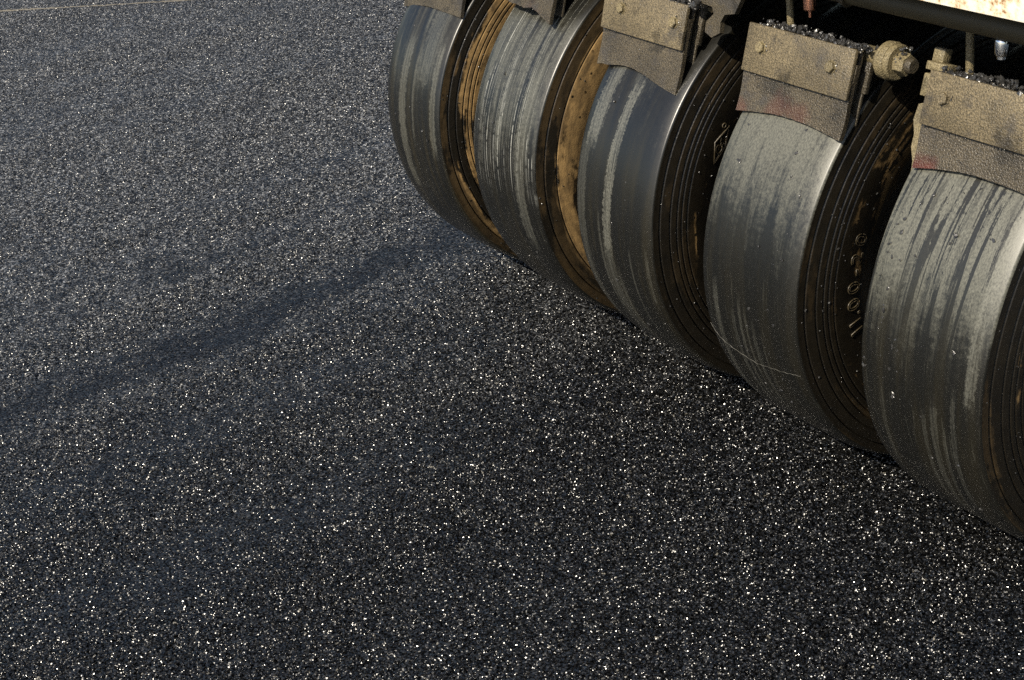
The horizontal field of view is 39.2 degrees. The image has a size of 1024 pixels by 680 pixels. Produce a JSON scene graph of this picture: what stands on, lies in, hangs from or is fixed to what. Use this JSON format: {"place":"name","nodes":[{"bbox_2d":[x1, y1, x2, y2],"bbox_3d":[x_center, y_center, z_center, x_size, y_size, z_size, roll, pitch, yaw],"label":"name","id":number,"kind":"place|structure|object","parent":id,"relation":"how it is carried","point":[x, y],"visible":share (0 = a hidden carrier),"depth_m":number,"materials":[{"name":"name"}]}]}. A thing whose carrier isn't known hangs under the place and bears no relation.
{"place":"outdoors","nodes":[
{"label":"outdoors","id":0,"kind":"place"},
{"bbox_2d":[0,0,1023,679],"bbox_3d":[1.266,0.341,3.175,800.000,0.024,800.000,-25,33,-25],"label":"asphalt road","id":1,"kind":"structure","parent":0,"point":[278,400],"depth_m":3.75,"materials":[{"name":"black asphalt"}]},
{"bbox_2d":[0,0,184,11],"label":"road seam","id":2,"kind":"object","parent":1,"relation":"on","point":[83,6],"visible":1,"depth_m":8.06,"materials":[{"name":"grey asphalt"}]},
{"bbox_2d":[388,0,1023,539],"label":"road roller","id":3,"kind":"object","parent":1,"relation":"on","point":[594,168],"visible":1,"depth_m":3.01,"materials":[{"name":"rubber"}]},
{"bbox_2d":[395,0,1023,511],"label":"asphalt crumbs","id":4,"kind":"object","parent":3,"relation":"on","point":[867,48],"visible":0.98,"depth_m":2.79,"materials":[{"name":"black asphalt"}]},
{"bbox_2d":[710,322,799,376],"bbox_3d":[0.527,0.030,3.127,0.006,0.050,0.284,-25,33,-25],"label":"loose strand","id":5,"kind":"object","parent":3,"relation":"on","point":[747,357],"visible":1,"depth_m":3.16}
]}

